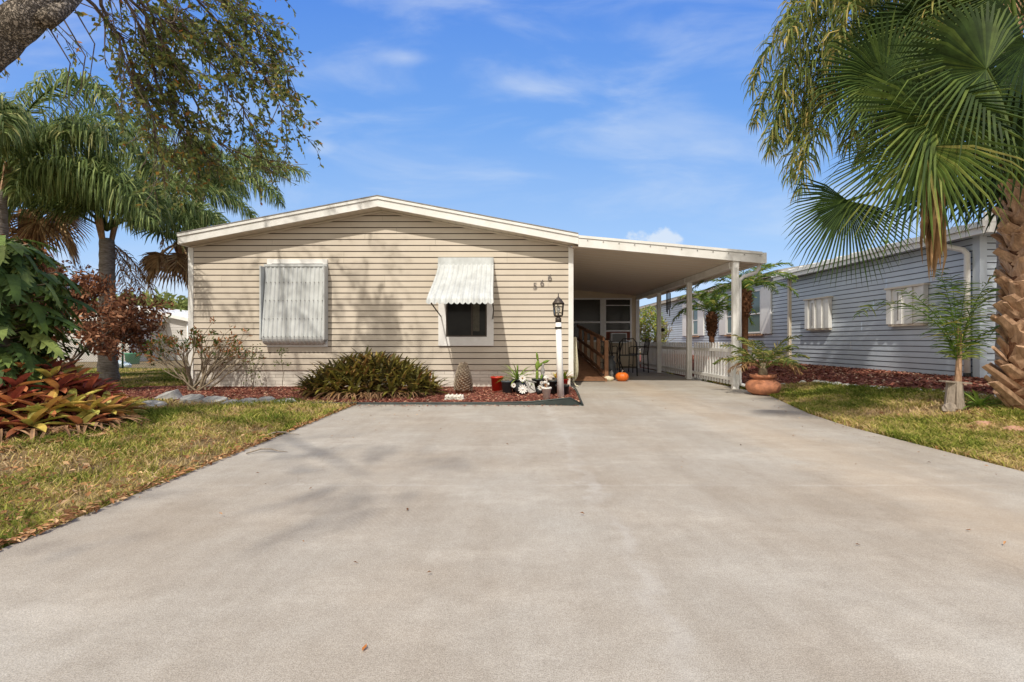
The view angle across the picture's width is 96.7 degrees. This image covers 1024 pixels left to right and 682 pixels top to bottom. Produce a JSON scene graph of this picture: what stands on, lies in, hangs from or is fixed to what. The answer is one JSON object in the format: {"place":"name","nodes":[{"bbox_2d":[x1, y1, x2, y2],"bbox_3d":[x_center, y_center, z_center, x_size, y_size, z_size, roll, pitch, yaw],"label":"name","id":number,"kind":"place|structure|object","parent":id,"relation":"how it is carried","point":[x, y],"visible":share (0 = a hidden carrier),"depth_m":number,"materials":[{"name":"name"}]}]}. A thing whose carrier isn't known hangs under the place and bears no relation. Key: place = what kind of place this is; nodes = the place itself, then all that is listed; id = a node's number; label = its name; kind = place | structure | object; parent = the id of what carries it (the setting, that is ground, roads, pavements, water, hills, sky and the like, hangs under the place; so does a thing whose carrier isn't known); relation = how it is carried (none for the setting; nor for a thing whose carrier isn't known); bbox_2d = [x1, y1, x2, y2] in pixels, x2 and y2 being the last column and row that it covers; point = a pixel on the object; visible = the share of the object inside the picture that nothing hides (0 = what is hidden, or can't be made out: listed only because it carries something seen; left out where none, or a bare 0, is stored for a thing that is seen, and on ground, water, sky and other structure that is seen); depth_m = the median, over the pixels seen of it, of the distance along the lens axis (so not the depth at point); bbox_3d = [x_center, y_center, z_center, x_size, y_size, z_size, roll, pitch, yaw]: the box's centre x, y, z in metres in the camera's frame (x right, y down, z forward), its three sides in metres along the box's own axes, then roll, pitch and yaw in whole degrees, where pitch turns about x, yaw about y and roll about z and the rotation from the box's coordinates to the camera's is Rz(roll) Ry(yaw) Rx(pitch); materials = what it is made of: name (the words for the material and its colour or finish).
{"place":"outdoors","nodes":[
{"label":"outdoors","id":0,"kind":"place"},
{"bbox_2d":[0,344,1022,548],"bbox_3d":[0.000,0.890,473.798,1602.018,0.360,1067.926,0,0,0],"label":"ground","id":1,"kind":"structure","parent":0,"point":[91,365],"depth_m":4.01,"materials":[{"name":"green plant"}]},
{"bbox_2d":[0,402,21,432],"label":"bromeliad","id":2,"kind":"object","parent":1,"relation":"on","point":[8,425],"visible":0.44,"depth_m":4.92,"materials":[{"name":"plant"}]},
{"bbox_2d":[0,415,22,435],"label":"bromeliad","id":3,"kind":"object","parent":1,"relation":"on","point":[3,426],"visible":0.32,"depth_m":4.89,"materials":[{"name":"plant"}]},
{"bbox_2d":[0,368,26,411],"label":"bromeliad","id":4,"kind":"object","parent":1,"relation":"on","point":[6,370],"visible":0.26,"depth_m":5.14,"materials":[{"name":"red plant"}]},
{"bbox_2d":[0,372,45,413],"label":"bromeliad","id":5,"kind":"object","parent":1,"relation":"on","point":[21,380],"visible":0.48,"depth_m":5.16,"materials":[{"name":"red plant"}]},
{"bbox_2d":[3,358,56,394],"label":"bromeliad","id":6,"kind":"object","parent":1,"relation":"on","point":[19,364],"visible":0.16,"depth_m":5.33,"materials":[{"name":"plant"}]},
{"bbox_2d":[0,403,67,437],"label":"bromeliad","id":7,"kind":"object","parent":1,"relation":"on","point":[36,417],"visible":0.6,"depth_m":4.94,"materials":[{"name":"green plant"}]},
{"bbox_2d":[8,388,85,434],"bbox_3d":[-5.264,0.844,5.170,0.666,0.573,0.642,0,0,29],"label":"bromeliad","id":8,"kind":"object","parent":1,"relation":"on","point":[50,404],"visible":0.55,"depth_m":5.13,"materials":[{"name":"green plant"}]},
{"bbox_2d":[0,235,97,420],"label":"lobed leaf plant","id":9,"kind":"object","parent":1,"relation":"on","point":[23,279],"visible":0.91,"depth_m":5.47,"materials":[{"name":"green plant"}]},
{"bbox_2d":[23,364,88,401],"bbox_3d":[-5.606,0.552,5.521,0.613,0.538,0.648,0,0,0],"label":"bromeliad","id":10,"kind":"object","parent":1,"relation":"on","point":[46,374],"visible":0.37,"depth_m":5.46,"materials":[{"name":"green plant"}]},
{"bbox_2d":[5,153,114,353],"bbox_3d":[-12.031,-1.742,11.695,3.089,5.612,2.493,0,0,0],"label":"fan palm","id":11,"kind":"object","parent":1,"relation":"on","point":[38,232],"visible":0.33,"depth_m":11.30,"materials":[{"name":"plant"}]},
{"bbox_2d":[28,371,95,415],"bbox_3d":[-5.435,0.627,5.417,0.655,0.537,0.645,0,0,0],"label":"bromeliad","id":12,"kind":"object","parent":1,"relation":"on","point":[60,384],"visible":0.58,"depth_m":5.39,"materials":[{"name":"plant"}]},
{"bbox_2d":[40,364,100,402],"bbox_3d":[-5.529,0.577,5.687,0.674,0.582,0.623,0,0,0],"label":"bromeliad","id":13,"kind":"object","parent":1,"relation":"on","point":[80,373],"visible":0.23,"depth_m":5.73,"materials":[{"name":"red plant"}]},
{"bbox_2d":[39,388,102,426],"bbox_3d":[-5.161,0.836,5.364,0.632,0.535,0.655,0,0,-41],"label":"bromeliad","id":14,"kind":"object","parent":1,"relation":"on","point":[72,398],"visible":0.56,"depth_m":5.32,"materials":[{"name":"green plant"}]},
{"bbox_2d":[0,416,148,450],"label":"leaf litter","id":15,"kind":"object","parent":1,"relation":"on","point":[62,439],"visible":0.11,"depth_m":4.83,"materials":[{"name":"brown plant"}]},
{"bbox_2d":[0,385,43,433],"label":"bromeliad","id":16,"kind":"object","parent":15,"relation":"on","point":[16,392],"visible":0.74,"depth_m":5.04,"materials":[{"name":"orange plant"}]},
{"bbox_2d":[24,355,71,392],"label":"bromeliad","id":17,"kind":"object","parent":15,"relation":"on","point":[51,362],"visible":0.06,"depth_m":5.77,"materials":[{"name":"red plant"}]},
{"bbox_2d":[24,359,82,398],"bbox_3d":[-5.723,0.487,5.639,0.655,0.508,0.640,0,0,-41],"label":"bromeliad","id":18,"kind":"object","parent":15,"relation":"on","point":[55,364],"visible":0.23,"depth_m":5.64,"materials":[{"name":"red plant"}]},
{"bbox_2d":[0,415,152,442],"bbox_3d":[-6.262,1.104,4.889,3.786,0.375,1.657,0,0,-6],"label":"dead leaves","id":19,"kind":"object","parent":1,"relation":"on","point":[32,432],"visible":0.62,"depth_m":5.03,"materials":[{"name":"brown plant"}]},
{"bbox_2d":[44,411,120,435],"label":"bromeliad","id":20,"kind":"object","parent":1,"relation":"on","point":[87,417],"visible":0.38,"depth_m":5.20,"materials":[{"name":"green plant"}]},
{"bbox_2d":[76,364,98,374],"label":"bromeliad","id":21,"kind":"object","parent":1,"relation":"on","point":[80,369],"visible":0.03,"depth_m":6.06,"materials":[{"name":"plant"}]},
{"bbox_2d":[1,234,176,364],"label":"dead shrub","id":22,"kind":"object","parent":1,"relation":"on","point":[129,328],"visible":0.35,"depth_m":9.52,"materials":[{"name":"brown plant"}]},
{"bbox_2d":[64,371,116,390],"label":"bromeliad","id":23,"kind":"object","parent":1,"relation":"on","point":[100,379],"visible":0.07,"depth_m":6.06,"materials":[{"name":"red plant"}]},
{"bbox_2d":[62,375,120,400],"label":"bromeliad","id":24,"kind":"object","parent":1,"relation":"on","point":[86,385],"visible":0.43,"depth_m":5.64,"materials":[{"name":"plant"}]},
{"bbox_2d":[62,394,125,426],"bbox_3d":[-5.058,0.920,5.423,0.671,0.531,0.677,0,0,0],"label":"bromeliad","id":25,"kind":"object","parent":1,"relation":"on","point":[88,406],"visible":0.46,"depth_m":5.44,"materials":[{"name":"green plant"}]},
{"bbox_2d":[0,67,191,238],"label":"queen palm","id":26,"kind":"object","parent":1,"relation":"on","point":[21,139],"visible":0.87,"depth_m":9.08,"materials":[{"name":"green plant"}]},
{"bbox_2d":[72,381,130,415],"bbox_3d":[-5.299,0.749,5.876,0.681,0.492,0.632,0,0,-28],"label":"bromeliad","id":27,"kind":"object","parent":1,"relation":"on","point":[107,388],"visible":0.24,"depth_m":5.92,"materials":[{"name":"plant"}]},
{"bbox_2d":[84,390,139,419],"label":"bromeliad","id":28,"kind":"object","parent":1,"relation":"on","point":[110,402],"visible":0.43,"depth_m":5.67,"materials":[{"name":"green plant"}]},
{"bbox_2d":[56,340,187,368],"bbox_3d":[-13.948,0.495,16.600,15.151,1.110,0.060,0,0,0],"label":"chain link fence","id":29,"kind":"object","parent":1,"relation":"on","point":[122,360],"visible":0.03,"depth_m":16.60,"materials":[{"name":"grey metal"}]},
{"bbox_2d":[57,305,187,361],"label":"white house","id":30,"kind":"structure","parent":1,"relation":"on","point":[177,320],"depth_m":24.98,"materials":[{"name":"plastic"}]},
{"bbox_2d":[108,395,145,419],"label":"bromeliad","id":31,"kind":"object","parent":1,"relation":"on","point":[124,399],"visible":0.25,"depth_m":5.98,"materials":[{"name":"green plant"}]},
{"bbox_2d":[0,114,258,381],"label":"queen palm","id":32,"kind":"object","parent":1,"relation":"on","point":[18,192],"visible":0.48,"depth_m":11.35,"materials":[{"name":"green plant"}]},
{"bbox_2d":[115,392,146,416],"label":"bromeliad","id":33,"kind":"object","parent":1,"relation":"on","point":[135,398],"visible":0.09,"depth_m":6.12,"materials":[{"name":"green plant"}]},
{"bbox_2d":[124,353,140,363],"bbox_3d":[-17.500,0.800,21.000,0.640,0.500,0.624,0,0,0],"label":"bin","id":34,"kind":"object","parent":1,"relation":"on","point":[133,358],"visible":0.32,"depth_m":20.78,"materials":[{"name":"green plastic"}]},
{"bbox_2d":[80,287,187,315],"bbox_3d":[-24.190,-1.187,30.006,11.919,4.731,11.985,0,0,-31],"label":"broadleaf tree","id":35,"kind":"object","parent":1,"relation":"on","point":[181,304],"visible":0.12,"depth_m":29.26,"materials":[{"name":"green plant"}]},
{"bbox_2d":[141,400,166,406],"bbox_3d":[-5.814,1.037,7.398,0.390,0.132,0.295,0,0,0],"label":"edging stone","id":36,"kind":"object","parent":1,"relation":"on","point":[157,402],"visible":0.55,"depth_m":7.39,"materials":[{"name":"stone"}]},
{"bbox_2d":[0,0,323,214],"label":"oak tree","id":37,"kind":"object","parent":1,"relation":"on","point":[24,24],"visible":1,"depth_m":6.20,"materials":[{"name":"green plant"}]},
{"bbox_2d":[154,389,182,399],"bbox_3d":[-6.098,1.006,8.104,0.411,0.300,0.302,0,0,0],"label":"edging stone","id":38,"kind":"object","parent":1,"relation":"on","point":[176,394],"visible":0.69,"depth_m":8.01,"materials":[{"name":"stone"}]},
{"bbox_2d":[123,193,225,292],"bbox_3d":[-9.520,-1.417,12.988,2.662,5.031,2.416,0,0,-27],"label":"fan palm","id":39,"kind":"object","parent":1,"relation":"on","point":[155,263],"visible":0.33,"depth_m":12.25,"materials":[{"name":"brown plant"}]},
{"bbox_2d":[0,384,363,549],"bbox_3d":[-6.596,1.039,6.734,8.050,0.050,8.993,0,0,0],"label":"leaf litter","id":40,"kind":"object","parent":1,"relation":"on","point":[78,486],"visible":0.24,"depth_m":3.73,"materials":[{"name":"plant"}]},
{"bbox_2d":[179,394,204,403],"bbox_3d":[-5.512,1.015,7.854,0.387,0.179,0.291,0,0,0],"label":"edging stone","id":41,"kind":"object","parent":1,"relation":"on","point":[196,397],"visible":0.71,"depth_m":7.80,"materials":[{"name":"stone"}]},
{"bbox_2d":[102,137,311,253],"bbox_3d":[-9.754,-2.681,13.798,4.960,7.468,5.407,0,0,44],"label":"queen palm","id":42,"kind":"object","parent":1,"relation":"on","point":[235,187],"visible":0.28,"depth_m":13.87,"materials":[{"name":"green plant"}]},
{"bbox_2d":[201,396,227,403],"bbox_3d":[-5.060,1.025,7.774,0.427,0.156,0.288,0,0,0],"label":"edging stone","id":43,"kind":"object","parent":1,"relation":"on","point":[214,398],"visible":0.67,"depth_m":7.74,"materials":[{"name":"stone"}]},
{"bbox_2d":[237,398,257,403],"bbox_3d":[-4.404,1.030,7.618,0.356,0.139,0.277,0,0,9],"label":"edging stone","id":44,"kind":"object","parent":1,"relation":"on","point":[247,399],"visible":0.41,"depth_m":7.62,"materials":[{"name":"stone"}]},
{"bbox_2d":[258,396,274,401],"bbox_3d":[-4.201,1.029,7.773,0.316,0.141,0.286,0,0,0],"label":"edging stone","id":45,"kind":"object","parent":1,"relation":"on","point":[267,398],"visible":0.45,"depth_m":7.78,"materials":[{"name":"stone"}]},
{"bbox_2d":[110,386,579,402],"bbox_3d":[-3.535,1.025,8.950,9.730,0.001,2.900,0,0,0],"label":"mulch bed","id":46,"kind":"object","parent":1,"relation":"on","point":[401,399],"visible":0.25,"depth_m":8.72,"materials":[{"name":"brown wood"}]},
{"bbox_2d":[135,315,266,390],"bbox_3d":[-6.398,0.264,9.525,2.537,1.608,1.369,0,0,0],"label":"bare shrub","id":47,"kind":"object","parent":46,"relation":"on","point":[196,341],"visible":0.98,"depth_m":9.43,"materials":[{"name":"brown plant"}]},
{"bbox_2d":[236,344,263,389],"bbox_3d":[-5.379,0.536,9.394,0.530,0.990,0.280,0,0,-10],"label":"thin plant","id":48,"kind":"object","parent":46,"relation":"on","point":[250,371],"visible":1,"depth_m":9.38,"materials":[{"name":"brown plant"}]},
{"bbox_2d":[272,348,290,386],"bbox_3d":[-4.796,0.584,9.647,0.570,0.894,0.265,0,0,-22],"label":"thin plant","id":49,"kind":"object","parent":46,"relation":"on","point":[281,360],"visible":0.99,"depth_m":9.63,"materials":[{"name":"brown plant"}]},
{"bbox_2d":[291,346,450,400],"bbox_3d":[-2.688,0.654,8.751,3.186,1.159,2.132,0,0,0],"label":"bromeliad clump","id":50,"kind":"object","parent":46,"relation":"on","point":[354,372],"visible":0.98,"depth_m":8.37,"materials":[{"name":"green plant"}]},
{"bbox_2d":[444,394,463,399],"bbox_3d":[-1.009,0.978,7.981,0.340,0.104,0.128,0,0,0],"label":"garden ornament","id":51,"kind":"object","parent":46,"relation":"on","point":[453,396],"visible":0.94,"depth_m":7.95,"materials":[{"name":"stone"}]},
{"bbox_2d":[453,362,472,392],"bbox_3d":[-0.962,0.712,9.010,0.399,0.616,0.398,0,0,0],"label":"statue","id":52,"kind":"object","parent":46,"relation":"on","point":[462,380],"visible":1,"depth_m":8.90,"materials":[{"name":"beige stone"}]},
{"bbox_2d":[490,374,503,390],"bbox_3d":[-0.305,0.854,9.355,0.274,0.331,0.274,0,0,0],"label":"flower pot","id":53,"kind":"object","parent":46,"relation":"on","point":[496,385],"visible":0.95,"depth_m":9.26,"materials":[{"name":"red ceramic"}]},
{"bbox_2d":[501,379,512,392],"bbox_3d":[-0.093,0.880,8.956,0.244,0.280,0.244,0,0,0],"label":"flower pot","id":54,"kind":"object","parent":46,"relation":"on","point":[506,386],"visible":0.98,"depth_m":8.87,"materials":[{"name":"plastic"}]},
{"bbox_2d":[498,364,534,391],"bbox_3d":[0.086,0.720,9.198,0.933,0.599,0.946,0,0,19],"label":"flower pot","id":55,"kind":"object","parent":46,"relation":"on","point":[516,376],"visible":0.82,"depth_m":9.11,"materials":[{"name":"black plastic"}]},
{"bbox_2d":[511,375,527,393],"bbox_3d":[0.141,0.827,8.765,0.319,0.386,0.320,0,0,0],"label":"daisy planter","id":56,"kind":"object","parent":46,"relation":"on","point":[520,387],"visible":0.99,"depth_m":8.67,"materials":[{"name":"black plastic"}]},
{"bbox_2d":[523,379,535,392],"bbox_3d":[0.323,0.885,9.012,0.271,0.307,0.200,0,0,-16],"label":"birdhouse","id":57,"kind":"object","parent":46,"relation":"on","point":[530,388],"visible":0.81,"depth_m":8.93,"materials":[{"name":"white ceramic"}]},
{"bbox_2d":[536,382,542,393],"bbox_3d":[0.529,0.887,8.725,0.152,0.266,0.183,0,0,0],"label":"flower ornament","id":58,"kind":"object","parent":46,"relation":"on","point":[538,390],"visible":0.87,"depth_m":8.68,"materials":[{"name":"white plastic"}]},
{"bbox_2d":[532,352,549,390],"bbox_3d":[0.567,0.625,9.432,0.333,0.790,0.273,0,0,-35],"label":"flower pot","id":59,"kind":"object","parent":46,"relation":"on","point":[537,380],"visible":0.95,"depth_m":9.40,"materials":[{"name":"black plastic"}]},
{"bbox_2d":[541,375,551,399],"bbox_3d":[0.601,0.807,7.939,0.184,0.426,0.184,0,0,0],"label":"flower pot","id":60,"kind":"object","parent":46,"relation":"on","point":[546,391],"visible":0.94,"depth_m":7.89,"materials":[{"name":"white ceramic"}]},
{"bbox_2d":[547,378,556,393],"bbox_3d":[0.799,0.869,8.848,0.254,0.301,0.254,0,0,0],"label":"flower pot","id":61,"kind":"object","parent":46,"relation":"on","point":[553,383],"visible":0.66,"depth_m":8.75,"materials":[{"name":"black plastic"}]},
{"bbox_2d":[552,293,563,397],"bbox_3d":[0.835,0.093,8.200,0.220,1.917,0.220,0,0,0],"label":"lamp post","id":62,"kind":"object","parent":46,"relation":"on","point":[558,305],"visible":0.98,"depth_m":8.15,"materials":[{"name":"white metal"}]},
{"bbox_2d":[555,384,569,394],"bbox_3d":[0.955,0.906,8.620,0.274,0.227,0.274,0,0,0],"label":"flower pot","id":63,"kind":"object","parent":46,"relation":"on","point":[566,387],"visible":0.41,"depth_m":8.53,"materials":[{"name":"black plastic"}]},
{"bbox_3d":[1.030,0.975,8.950,0.180,0.110,0.175,0,0,0],"label":"plant stand","id":64,"kind":"object","parent":46,"relation":"on","visible":0},
{"bbox_2d":[555,369,572,383],"bbox_3d":[1.052,0.730,8.971,0.442,0.380,0.445,0,0,-36],"label":"flower pot","id":65,"kind":"object","parent":64,"relation":"on","point":[565,378],"visible":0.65,"depth_m":8.90,"materials":[{"name":"red ceramic"}]},
{"bbox_2d":[177,195,635,386],"bbox_3d":[-1.215,-1.032,17.599,12.110,4.265,17.402,0,0,0],"label":"mobile home","id":66,"kind":"object","parent":1,"relation":"on","point":[444,292],"visible":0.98,"depth_m":10.21,"materials":[{"name":"beige plastic"}]},
{"bbox_2d":[267,259,327,346],"bbox_3d":[-4.805,-0.852,10.203,1.348,1.959,0.055,0,0,0],"label":"window","id":67,"kind":"structure","parent":66,"relation":"in","point":[269,261],"depth_m":10.18,"materials":[{"name":"white paint"}]},
{"bbox_2d":[438,267,493,345],"bbox_3d":[-1.029,-0.877,10.200,1.235,1.966,0.060,0,0,0],"label":"window","id":68,"kind":"structure","parent":66,"relation":"in","point":[465,324],"depth_m":10.18,"materials":[{"name":"white paint"}]},
{"bbox_2d":[570,337,578,386],"bbox_3d":[1.456,0.465,10.611,0.174,1.133,0.740,0,0,0],"label":"downspout","id":69,"kind":"object","parent":66,"relation":"hanging from","point":[575,366],"visible":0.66,"depth_m":10.56,"materials":[{"name":"white metal"}]},
{"bbox_2d":[573,298,601,341],"bbox_3d":[2.870,-0.820,17.710,1.240,1.700,0.080,0,0,0],"label":"window","id":70,"kind":"structure","parent":66,"relation":"in","point":[587,312],"depth_m":17.72,"materials":[{"name":"black glass"}]},
{"bbox_2d":[604,298,631,341],"bbox_3d":[4.120,-0.820,17.710,1.060,1.700,0.080,0,0,0],"label":"window","id":71,"kind":"structure","parent":66,"relation":"in","point":[617,311],"depth_m":17.72,"materials":[{"name":"black glass"}]},
{"bbox_2d":[296,386,583,405],"bbox_3d":[-1.271,0.992,8.630,5.262,0.157,2.543,0,0,0],"label":"bed edging","id":72,"kind":"object","parent":1,"relation":"on","point":[567,401],"visible":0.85,"depth_m":7.47,"materials":[{"name":"grey concrete"}]},
{"bbox_2d":[639,354,993,395],"bbox_3d":[7.128,0.860,14.500,4.144,0.360,19.800,0,0,0],"label":"mulch bed","id":73,"kind":"object","parent":1,"relation":"on","point":[852,376],"visible":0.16,"depth_m":9.67,"materials":[{"name":"brown wood"}]},
{"bbox_2d":[639,305,674,362],"bbox_3d":[5.931,-0.261,19.310,2.240,2.529,2.544,0,0,0],"label":"bush","id":74,"kind":"object","parent":73,"relation":"on","point":[644,322],"visible":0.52,"depth_m":19.25,"materials":[{"name":"green plant"}]},
{"bbox_2d":[671,284,757,342],"bbox_3d":[6.399,-0.453,14.422,2.514,2.685,2.636,0,0,0],"label":"date palm","id":75,"kind":"object","parent":73,"relation":"on","point":[712,319],"visible":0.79,"depth_m":14.31,"materials":[{"name":"green plant"}]},
{"bbox_2d":[692,260,798,371],"bbox_3d":[6.447,-0.710,12.527,2.785,3.136,2.565,0,0,0],"label":"date palm","id":76,"kind":"object","parent":73,"relation":"on","point":[747,298],"visible":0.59,"depth_m":12.45,"materials":[{"name":"green plant"}]},
{"bbox_2d":[639,212,996,377],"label":"neighbour house","id":77,"kind":"structure","parent":1,"relation":"on","point":[818,316],"depth_m":10.75,"materials":[{"name":"blue plastic"}]},
{"bbox_2d":[682,301,703,336],"bbox_3d":[8.662,-1.025,21.850,0.085,1.670,2.540,0,0,0],"label":"window","id":78,"kind":"structure","parent":77,"relation":"in","point":[697,316],"depth_m":21.44,"materials":[{"name":"white paint"}]},
{"bbox_2d":[719,286,771,335],"bbox_3d":[8.662,-1.025,17.125,0.085,1.670,3.790,0,0,0],"label":"window","id":79,"kind":"structure","parent":77,"relation":"in","point":[762,304],"depth_m":16.04,"materials":[{"name":"white paint"}]},
{"bbox_2d":[667,372,1023,471],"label":"grass","id":80,"kind":"structure","parent":1,"relation":"on","point":[851,404],"depth_m":5.64,"materials":[{"name":"green plant"}]},
{"bbox_2d":[740,0,1023,368],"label":"queen palm","id":81,"kind":"object","parent":1,"relation":"on","point":[798,133],"visible":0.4,"depth_m":7.00,"materials":[{"name":"green plant"}]},
{"bbox_2d":[784,0,1023,410],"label":"fan palm","id":82,"kind":"object","parent":1,"relation":"on","point":[951,95],"visible":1,"depth_m":4.79,"materials":[{"name":"green plant"}]},
{"bbox_2d":[868,397,1022,436],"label":"leaf litter","id":83,"kind":"object","parent":1,"relation":"on","point":[959,410],"visible":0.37,"depth_m":5.61,"materials":[{"name":"brown plant"}]},
{"bbox_2d":[939,380,971,412],"bbox_3d":[5.682,0.738,5.847,0.339,0.468,0.204,0,0,0],"label":"wooden stand","id":84,"kind":"object","parent":1,"relation":"on","point":[954,400],"visible":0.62,"depth_m":5.79,"materials":[{"name":"brown wood"}]},
{"bbox_2d":[853,267,999,381],"bbox_3d":[5.518,-0.038,5.948,2.029,1.880,0.790,0,0,0],"label":"palm sapling","id":85,"kind":"object","parent":84,"relation":"on","point":[958,348],"visible":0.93,"depth_m":5.94,"materials":[{"name":"green plant"}]},
{"bbox_2d":[963,390,1003,409],"bbox_3d":[5.907,0.755,5.750,0.512,0.315,0.491,0,0,0],"label":"agave","id":86,"kind":"object","parent":1,"relation":"on","point":[978,401],"visible":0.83,"depth_m":5.72,"materials":[{"name":"green plant"}]},
{"bbox_2d":[1002,425,1023,433],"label":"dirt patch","id":87,"kind":"object","parent":1,"relation":"on","point":[1010,427],"visible":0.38,"depth_m":4.81,"materials":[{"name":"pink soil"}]},
{"bbox_2d":[0,368,1023,681],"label":"driveway","id":88,"kind":"structure","parent":0,"point":[694,542],"depth_m":2.21,"materials":[{"name":"concrete"}]},
{"bbox_2d":[246,448,287,453],"bbox_3d":[-2.293,1.028,4.282,0.355,0.030,0.102,0,0,-14],"label":"twig","id":89,"kind":"object","parent":88,"relation":"on","point":[264,449],"visible":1,"depth_m":4.28,"materials":[{"name":"brown wood"}]},
{"bbox_2d":[358,404,573,406],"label":"mulch chips","id":90,"kind":"object","parent":88,"relation":"on","point":[465,405],"visible":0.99,"depth_m":7.34,"materials":[{"name":"brown wood"}]},
{"bbox_2d":[139,396,1005,571],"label":"leaf litter","id":91,"kind":"object","parent":88,"relation":"on","point":[1004,542],"visible":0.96,"depth_m":3.21,"materials":[{"name":"brown plant"}]},
{"bbox_2d":[570,324,607,381],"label":"wooden ramp","id":92,"kind":"structure","parent":88,"relation":"on","point":[587,371],"depth_m":13.15,"materials":[{"name":"brown wood"}]},
{"bbox_2d":[600,339,617,369],"bbox_3d":[3.498,0.483,16.624,0.571,1.136,0.602,0,0,-6],"label":"patio chair","id":93,"kind":"object","parent":88,"relation":"on","point":[602,347],"visible":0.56,"depth_m":16.62,"materials":[{"name":"black metal"}]},
{"bbox_2d":[601,341,628,371],"bbox_3d":[3.450,0.528,15.300,0.920,1.056,0.920,0,0,0],"label":"patio table","id":94,"kind":"object","parent":88,"relation":"on","point":[617,352],"visible":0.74,"depth_m":15.14,"materials":[{"name":"black metal"}]},
{"bbox_2d":[615,370,628,380],"bbox_3d":[2.874,0.901,11.905,0.340,0.299,0.342,0,0,0],"label":"pumpkin","id":95,"kind":"object","parent":88,"relation":"on","point":[622,376],"visible":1,"depth_m":11.79,"materials":[{"name":"orange plant"}]},
{"bbox_2d":[619,338,637,375],"bbox_3d":[3.544,0.483,13.877,0.572,1.136,0.601,0,0,14],"label":"patio chair","id":96,"kind":"object","parent":88,"relation":"on","point":[622,354],"visible":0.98,"depth_m":13.66,"materials":[{"name":"black metal"}]},
{"bbox_2d":[628,338,649,372],"bbox_3d":[4.275,0.483,15.300,0.600,1.136,0.572,0,0,0],"label":"patio chair","id":97,"kind":"object","parent":88,"relation":"on","point":[644,346],"visible":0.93,"depth_m":15.29,"materials":[{"name":"black metal"}]},
{"bbox_2d":[571,235,766,388],"bbox_3d":[3.425,-0.622,14.080,4.210,3.345,8.440,0,0,0],"label":"carport","id":98,"kind":"object","parent":88,"relation":"on","point":[639,270],"visible":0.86,"depth_m":11.10,"materials":[{"name":"white metal"}]},
{"bbox_2d":[666,290,670,315],"bbox_3d":[5.021,-1.250,14.600,0.141,0.920,0.140,0,0,0],"label":"wind chime","id":99,"kind":"object","parent":98,"relation":"hanging from","point":[668,301],"visible":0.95,"depth_m":14.59,"materials":[{"name":"black metal"}]},
{"bbox_2d":[639,342,730,383],"bbox_3d":[4.972,0.507,13.840,0.052,0.966,7.680,0,0,0],"label":"picket fence","id":100,"kind":"object","parent":98,"relation":"attached to","point":[668,356],"visible":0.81,"depth_m":12.36,"materials":[{"name":"white paint"}]},
{"bbox_2d":[712,334,809,395],"bbox_3d":[4.947,0.456,8.829,1.596,1.188,1.739,0,0,0],"label":"terracotta planter","id":101,"kind":"object","parent":88,"relation":"on","point":[762,382],"visible":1,"depth_m":8.75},
{"bbox_2d":[0,0,1023,330],"label":"sky","id":102,"kind":"structure","parent":0,"point":[618,119],"materials":[{"name":"blue"}]},
{"bbox_2d":[608,356,615,374],"bbox_3d":[3.091,0.757,14.264,0.320,0.585,0.320,0,0,0],"label":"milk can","id":103,"kind":"object","parent":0,"point":[611,364],"visible":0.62,"depth_m":14.13,"materials":[{"name":"grey metal"}]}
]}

